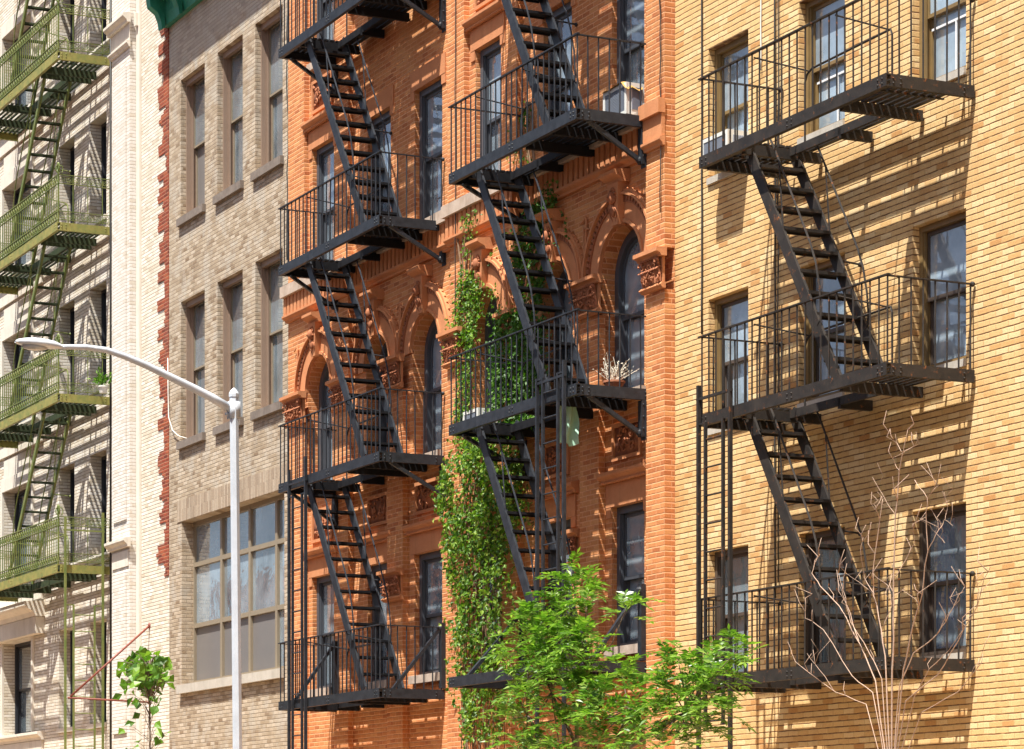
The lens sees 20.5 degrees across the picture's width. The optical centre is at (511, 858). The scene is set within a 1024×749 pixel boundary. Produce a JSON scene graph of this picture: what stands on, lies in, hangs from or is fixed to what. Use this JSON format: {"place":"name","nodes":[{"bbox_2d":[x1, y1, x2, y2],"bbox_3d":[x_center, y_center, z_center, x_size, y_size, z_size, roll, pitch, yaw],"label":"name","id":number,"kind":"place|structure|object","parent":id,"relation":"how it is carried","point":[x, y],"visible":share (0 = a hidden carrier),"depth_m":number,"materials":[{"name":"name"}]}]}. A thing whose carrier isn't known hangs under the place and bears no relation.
{"place":"outdoors","nodes":[
{"label":"outdoors","id":0,"kind":"place"},
{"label":"pavement","id":1,"kind":"structure","parent":0,"visible":0},
{"bbox_2d":[0,0,168,748],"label":"cream brick building","id":2,"kind":"structure","parent":1,"relation":"on","point":[32,672],"depth_m":57.11,"materials":[{"name":"brick"}]},
{"bbox_2d":[15,26,30,105],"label":"window","id":3,"kind":"structure","parent":2,"relation":"in","point":[24,98],"depth_m":62.56,"materials":[{"name":"glass"}]},
{"bbox_2d":[15,180,30,265],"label":"window","id":4,"kind":"structure","parent":2,"relation":"in","point":[25,258],"depth_m":62.56,"materials":[{"name":"glass"}]},
{"bbox_2d":[15,335,30,423],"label":"window","id":5,"kind":"structure","parent":2,"relation":"in","point":[27,354],"depth_m":62.58,"materials":[{"name":"paint"}]},
{"bbox_2d":[15,487,30,573],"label":"window","id":6,"kind":"structure","parent":2,"relation":"in","point":[27,516],"depth_m":62.64,"materials":[{"name":"paint"}]},
{"bbox_2d":[15,641,30,733],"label":"window","id":7,"kind":"structure","parent":2,"relation":"in","point":[22,650],"depth_m":62.66,"materials":[{"name":"glass"}]},
{"bbox_2d":[0,0,109,748],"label":"fire escape","id":8,"kind":"object","parent":2,"relation":"attached to","point":[13,588],"visible":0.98,"depth_m":57.10,"materials":[{"name":"green paint"}]},
{"bbox_2d":[88,367,111,393],"bbox_3d":[-8.013,-9.336,55.352,0.583,0.532,0.380,0,0,-3],"label":"potted plant","id":9,"kind":"object","parent":8,"relation":"on","point":[102,388],"visible":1,"depth_m":55.27,"materials":[{"name":"green plant"}]},
{"bbox_2d":[56,630,72,732],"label":"window","id":10,"kind":"structure","parent":2,"relation":"in","point":[69,729],"depth_m":59.08,"materials":[{"name":"glass"}]},
{"bbox_2d":[56,147,73,247],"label":"window","id":11,"kind":"structure","parent":2,"relation":"in","point":[72,149],"depth_m":59.08,"materials":[{"name":"paint"}]},
{"bbox_2d":[70,0,73,68],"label":"window","id":12,"kind":"structure","parent":2,"relation":"in","point":[71,1],"depth_m":59.08,"materials":[{"name":"glass"}]},
{"bbox_2d":[70,308,73,403],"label":"window","id":13,"kind":"structure","parent":2,"relation":"in","point":[72,310],"depth_m":59.08,"materials":[{"name":"glass"}]},
{"bbox_2d":[70,469,73,562],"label":"window","id":14,"kind":"structure","parent":2,"relation":"in","point":[71,471],"depth_m":59.08,"materials":[{"name":"glass"}]},
{"bbox_2d":[87,622,106,728],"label":"window","id":15,"kind":"structure","parent":2,"relation":"in","point":[98,725],"depth_m":57.15,"materials":[{"name":"glass"}]},
{"bbox_2d":[88,289,106,395],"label":"window","id":16,"kind":"structure","parent":2,"relation":"in","point":[103,293],"depth_m":57.15,"materials":[{"name":"paint"}]},
{"bbox_2d":[89,122,106,225],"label":"window","id":17,"kind":"structure","parent":2,"relation":"in","point":[103,127],"depth_m":57.15,"materials":[{"name":"paint"}]},
{"bbox_2d":[101,0,105,42],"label":"window","id":18,"kind":"structure","parent":2,"relation":"in","point":[103,2],"depth_m":57.15,"materials":[{"name":"glass"}]},
{"bbox_2d":[101,455,105,552],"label":"window","id":19,"kind":"structure","parent":2,"relation":"in","point":[103,459],"depth_m":57.15,"materials":[{"name":"paint"}]},
{"bbox_2d":[67,623,150,702],"bbox_3d":[-7.569,-3.680,53.343,1.626,1.559,0.114,0,0,-26],"label":"bracket","id":20,"kind":"object","parent":2,"relation":"attached to","point":[110,660],"depth_m":53.31,"materials":[{"name":"red metal"}]},
{"bbox_2d":[110,0,111,748],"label":"drainpipe","id":21,"kind":"object","parent":2,"relation":"attached to","point":[110,384],"visible":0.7,"depth_m":55.45,"materials":[{"name":"metal"}]},
{"bbox_2d":[15,338,241,748],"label":"street lamp","id":22,"kind":"object","parent":1,"relation":"on","point":[232,407],"visible":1,"depth_m":37.77,"materials":[{"name":"metal"}]},
{"bbox_2d":[112,646,174,748],"bbox_3d":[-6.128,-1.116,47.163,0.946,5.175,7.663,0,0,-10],"label":"leafy sapling","id":23,"kind":"object","parent":1,"relation":"on","point":[144,674],"visible":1,"depth_m":46.14,"materials":[{"name":"green plant"}]},
{"bbox_2d":[146,0,287,748],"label":"tan brick building","id":24,"kind":"structure","parent":1,"relation":"on","point":[228,154],"depth_m":50.31,"materials":[{"name":"brick"}]},
{"bbox_2d":[167,358,184,437],"bbox_3d":[-6.172,-8.467,52.171,0.047,1.648,1.105,0,0,-26],"label":"cable","id":25,"kind":"object","parent":24,"relation":"attached to","point":[168,404],"visible":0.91,"depth_m":52.58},
{"bbox_2d":[176,67,205,227],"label":"window","id":26,"kind":"structure","parent":24,"relation":"in","point":[195,151],"depth_m":52.08,"materials":[{"name":"brown paint"}]},
{"bbox_2d":[176,293,205,449],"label":"window","id":27,"kind":"structure","parent":24,"relation":"in","point":[195,308],"depth_m":52.10,"materials":[{"name":"brown paint"}]},
{"bbox_2d":[213,39,243,204],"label":"window","id":28,"kind":"structure","parent":24,"relation":"in","point":[230,186],"depth_m":50.31,"materials":[{"name":"brown paint"}]},
{"bbox_2d":[213,272,243,435],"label":"window","id":29,"kind":"structure","parent":24,"relation":"in","point":[232,338],"depth_m":50.31,"materials":[{"name":"grey glass"}]},
{"bbox_2d":[176,494,283,693],"bbox_3d":[-4.738,-4.589,49.811,0.650,3.157,5.357,0,0,-26],"label":"window","id":30,"kind":"structure","parent":24,"relation":"in","point":[261,629],"depth_m":49.86,"materials":[{"name":"grey glass"}]},
{"bbox_2d":[250,251,282,420],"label":"window","id":31,"kind":"structure","parent":24,"relation":"in","point":[271,303],"depth_m":48.59,"materials":[{"name":"grey glass"}]},
{"bbox_2d":[250,9,283,181],"bbox_3d":[-3.972,-12.985,48.040,0.455,2.790,1.420,0,0,-26],"label":"window","id":32,"kind":"structure","parent":24,"relation":"in","point":[272,157],"depth_m":48.58,"materials":[{"name":"brown paint"}]},
{"bbox_2d":[286,16,287,259],"bbox_3d":[-3.728,-11.971,47.101,0.016,4.057,0.102,0,0,-26],"label":"cable","id":33,"kind":"object","parent":24,"relation":"attached to","point":[287,155],"visible":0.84,"depth_m":47.12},
{"bbox_2d":[279,0,449,748],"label":"orange brick building","id":34,"kind":"structure","parent":1,"relation":"on","point":[408,289],"depth_m":43.58,"materials":[{"name":"brick"}]},
{"bbox_2d":[303,363,331,496],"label":"window","id":35,"kind":"structure","parent":34,"relation":"in","point":[324,401],"depth_m":46.11,"materials":[{"name":"glass"}]},
{"bbox_2d":[306,0,333,71],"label":"window","id":36,"kind":"structure","parent":34,"relation":"in","point":[325,33],"depth_m":45.85,"materials":[{"name":"glass"}]},
{"bbox_2d":[308,575,333,697],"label":"window","id":37,"kind":"structure","parent":34,"relation":"in","point":[325,591],"depth_m":45.85,"materials":[{"name":"glass"}]},
{"bbox_2d":[317,141,333,259],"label":"window","id":38,"kind":"structure","parent":34,"relation":"in","point":[324,154],"depth_m":45.85,"materials":[{"name":"glass"}]},
{"bbox_2d":[278,0,445,748],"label":"fire escape","id":39,"kind":"object","parent":34,"relation":"attached to","point":[386,229],"visible":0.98,"depth_m":42.92,"materials":[{"name":"black metal"}]},
{"bbox_2d":[359,342,387,474],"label":"window","id":40,"kind":"structure","parent":34,"relation":"in","point":[383,419],"depth_m":44.14,"materials":[{"name":"glass"}]},
{"bbox_2d":[364,563,386,689],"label":"window","id":41,"kind":"structure","parent":34,"relation":"in","point":[376,568],"depth_m":44.02,"materials":[{"name":"glass"}]},
{"bbox_2d":[372,110,390,217],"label":"window","id":42,"kind":"structure","parent":34,"relation":"in","point":[377,123],"depth_m":44.01,"materials":[{"name":"glass"}]},
{"bbox_2d":[408,550,441,684],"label":"window","id":43,"kind":"structure","parent":34,"relation":"in","point":[430,566],"depth_m":42.32,"materials":[{"name":"glass"}]},
{"bbox_2d":[419,80,441,218],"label":"window","id":44,"kind":"structure","parent":34,"relation":"in","point":[430,98],"depth_m":42.34,"materials":[{"name":"glass"}]},
{"bbox_2d":[424,319,442,455],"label":"window","id":45,"kind":"structure","parent":34,"relation":"in","point":[432,355],"depth_m":42.48,"materials":[{"name":"glass"}]},
{"bbox_2d":[436,0,674,748],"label":"orange brick building","id":46,"kind":"structure","parent":1,"relation":"on","point":[617,250],"depth_m":36.98,"materials":[{"name":"brick"}]},
{"bbox_2d":[455,0,455,326],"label":"cable","id":47,"kind":"object","parent":46,"relation":"attached to","point":[455,185],"visible":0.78,"depth_m":40.63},
{"bbox_2d":[441,209,504,454],"bbox_3d":[-0.577,-7.423,40.080,0.248,3.458,2.055,0,0,-26],"label":"climbing ivy","id":48,"kind":"object","parent":46,"relation":"attached to","point":[469,285],"visible":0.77,"depth_m":40.25,"materials":[{"name":"green plant"}]},
{"bbox_2d":[463,407,497,422],"bbox_3d":[-0.418,-6.160,40.072,0.380,0.320,0.510,0,0,-26],"label":"air conditioner","id":49,"kind":"object","parent":46,"relation":"attached to","point":[477,412],"visible":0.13,"depth_m":39.88,"materials":[{"name":"white metal"}]},
{"bbox_2d":[468,536,501,673],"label":"window","id":50,"kind":"structure","parent":46,"relation":"in","point":[490,584],"depth_m":40.24,"materials":[{"name":"glass"}]},
{"bbox_2d":[472,295,497,437],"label":"window","id":51,"kind":"structure","parent":46,"relation":"in","point":[488,330],"depth_m":40.36,"materials":[{"name":"glass"}]},
{"bbox_2d":[480,40,500,169],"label":"window","id":52,"kind":"structure","parent":46,"relation":"in","point":[488,74],"depth_m":40.21,"materials":[{"name":"glass"}]},
{"bbox_2d":[430,436,560,748],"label":"climbing ivy","id":53,"kind":"object","parent":46,"relation":"attached to","point":[495,547],"visible":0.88,"depth_m":39.50,"materials":[{"name":"green plant"}]},
{"bbox_2d":[484,101,569,439],"bbox_3d":[0.096,-8.004,38.745,0.429,4.823,2.904,0,0,-26],"label":"climbing ivy","id":54,"kind":"object","parent":46,"relation":"attached to","point":[515,323],"visible":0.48,"depth_m":38.74,"materials":[{"name":"green plant"}]},
{"bbox_2d":[448,0,646,742],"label":"fire escape","id":55,"kind":"object","parent":46,"relation":"attached to","point":[578,129],"visible":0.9,"depth_m":36.87,"materials":[{"name":"black metal"}]},
{"bbox_2d":[560,406,578,445],"bbox_3d":[0.695,-5.488,35.985,0.333,0.520,0.146,0,0,-26],"label":"hanging cloth","id":56,"kind":"object","parent":55,"relation":"hanging from","point":[572,426],"visible":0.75,"depth_m":36.00,"materials":[{"name":"green fabric"}]},
{"bbox_2d":[596,353,638,386],"bbox_3d":[1.340,-6.146,35.836,0.600,0.492,0.355,0,0,16],"label":"potted plant","id":57,"kind":"object","parent":55,"relation":"on","point":[614,382],"visible":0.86,"depth_m":35.81,"materials":[{"name":"plant"}]},
{"bbox_2d":[539,519,573,661],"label":"window","id":58,"kind":"structure","parent":46,"relation":"in","point":[568,522],"depth_m":38.43,"materials":[{"name":"glass"}]},
{"bbox_2d":[540,268,572,427],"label":"window","id":59,"kind":"structure","parent":46,"relation":"in","point":[564,294],"depth_m":38.55,"materials":[{"name":"glass"}]},
{"bbox_2d":[548,1,571,152],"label":"window","id":60,"kind":"structure","parent":46,"relation":"in","point":[559,14],"depth_m":38.40,"materials":[{"name":"glass"}]},
{"bbox_2d":[603,82,643,113],"bbox_3d":[1.461,-9.630,36.254,0.340,0.400,0.640,0,0,-26],"label":"air conditioner","id":61,"kind":"object","parent":46,"relation":"attached to","point":[614,99],"visible":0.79,"depth_m":35.99,"materials":[{"name":"white metal"}]},
{"bbox_2d":[603,81,642,92],"bbox_3d":[1.398,-9.791,36.225,0.260,0.131,0.690,0,0,-26],"label":"draped cloth","id":62,"kind":"object","parent":61,"relation":"on","point":[622,83],"visible":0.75,"depth_m":35.97,"materials":[{"name":"fabric"}]},
{"bbox_2d":[604,502,643,656],"bbox_3d":[1.569,-3.620,36.358,0.365,2.040,1.000,0,0,-26],"label":"window","id":63,"kind":"structure","parent":46,"relation":"in","point":[630,518],"depth_m":36.64,"materials":[{"name":"glass"}]},
{"bbox_2d":[617,0,643,83],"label":"window","id":64,"kind":"structure","parent":46,"relation":"in","point":[630,13],"depth_m":36.65,"materials":[{"name":"glass"}]},
{"bbox_2d":[615,229,645,400],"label":"window","id":65,"kind":"structure","parent":46,"relation":"in","point":[628,298],"depth_m":36.87,"materials":[{"name":"glass"}]},
{"bbox_2d":[659,0,660,211],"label":"cable","id":66,"kind":"object","parent":46,"relation":"attached to","point":[660,96],"visible":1,"depth_m":35.19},
{"bbox_2d":[470,546,768,748],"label":"leafy tree","id":67,"kind":"object","parent":1,"relation":"on","point":[546,654],"visible":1,"depth_m":30.05,"materials":[{"name":"green plant"}]},
{"bbox_2d":[675,0,1023,748],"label":"buff brick building","id":68,"kind":"structure","parent":1,"relation":"on","point":[937,192],"depth_m":31.07,"materials":[{"name":"brick"}]},
{"bbox_2d":[701,0,702,333],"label":"cable","id":69,"kind":"object","parent":68,"relation":"attached to","point":[701,183],"visible":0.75,"depth_m":34.54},
{"bbox_2d":[703,129,748,169],"bbox_3d":[2.613,-8.430,33.812,0.460,0.340,0.627,0,0,-26],"label":"air conditioner","id":70,"kind":"object","parent":68,"relation":"attached to","point":[719,141],"visible":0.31,"depth_m":33.59,"materials":[{"name":"white metal"}]},
{"bbox_2d":[706,34,747,184],"bbox_3d":[2.710,-9.045,34.071,0.320,1.750,1.051,0,0,-26],"label":"window","id":71,"kind":"structure","parent":68,"relation":"in","point":[736,49],"depth_m":34.33,"materials":[{"name":"paint"}]},
{"bbox_2d":[708,289,747,435],"bbox_3d":[2.710,-6.005,34.071,0.320,1.750,1.051,0,0,-26],"label":"window","id":72,"kind":"structure","parent":68,"relation":"in","point":[732,309],"depth_m":34.31,"materials":[{"name":"paint"}]},
{"bbox_2d":[715,546,747,675],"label":"window","id":73,"kind":"structure","parent":68,"relation":"in","point":[740,555],"depth_m":34.32,"materials":[{"name":"grey glass"}]},
{"bbox_2d":[760,0,761,70],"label":"cable","id":74,"kind":"object","parent":68,"relation":"attached to","point":[760,35],"visible":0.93,"depth_m":33.28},
{"bbox_2d":[774,0,775,597],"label":"cable","id":75,"kind":"object","parent":68,"relation":"attached to","point":[775,313],"visible":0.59,"depth_m":32.97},
{"bbox_2d":[777,0,779,581],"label":"cable","id":76,"kind":"object","parent":68,"relation":"attached to","point":[778,279],"visible":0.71,"depth_m":32.90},
{"bbox_2d":[797,0,844,143],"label":"window","id":77,"kind":"structure","parent":68,"relation":"in","point":[815,9],"depth_m":32.39,"materials":[{"name":"glass"}]},
{"bbox_2d":[797,255,844,407],"bbox_3d":[3.618,-5.955,32.181,0.319,1.650,0.999,0,0,-26],"label":"window","id":78,"kind":"structure","parent":68,"relation":"in","point":[812,283],"depth_m":32.39,"materials":[{"name":"glass"}]},
{"bbox_2d":[806,527,844,664],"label":"window","id":79,"kind":"structure","parent":68,"relation":"in","point":[828,558],"depth_m":32.51,"materials":[{"name":"grey glass"}]},
{"bbox_2d":[696,0,974,748],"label":"fire escape","id":80,"kind":"object","parent":68,"relation":"attached to","point":[900,97],"visible":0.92,"depth_m":30.91,"materials":[{"name":"metal"}]},
{"bbox_2d":[919,0,965,81],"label":"window","id":81,"kind":"structure","parent":68,"relation":"in","point":[928,4],"depth_m":30.28,"materials":[{"name":"glass"}]},
{"bbox_2d":[919,211,965,367],"bbox_3d":[4.629,-5.955,30.076,0.319,1.650,1.022,0,0,-26],"label":"window","id":82,"kind":"structure","parent":68,"relation":"in","point":[936,261],"depth_m":30.23,"materials":[{"name":"glass"}]},
{"bbox_2d":[919,503,965,658],"bbox_3d":[4.635,-2.945,30.065,0.320,1.750,1.096,0,0,-26],"label":"window","id":83,"kind":"structure","parent":68,"relation":"in","point":[941,556],"depth_m":30.32,"materials":[{"name":"grey glass"}]},
{"bbox_2d":[787,410,992,748],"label":"bare tree","id":84,"kind":"object","parent":1,"relation":"on","point":[901,684],"visible":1,"depth_m":25.16,"materials":[{"name":"brown plant"}]}
]}

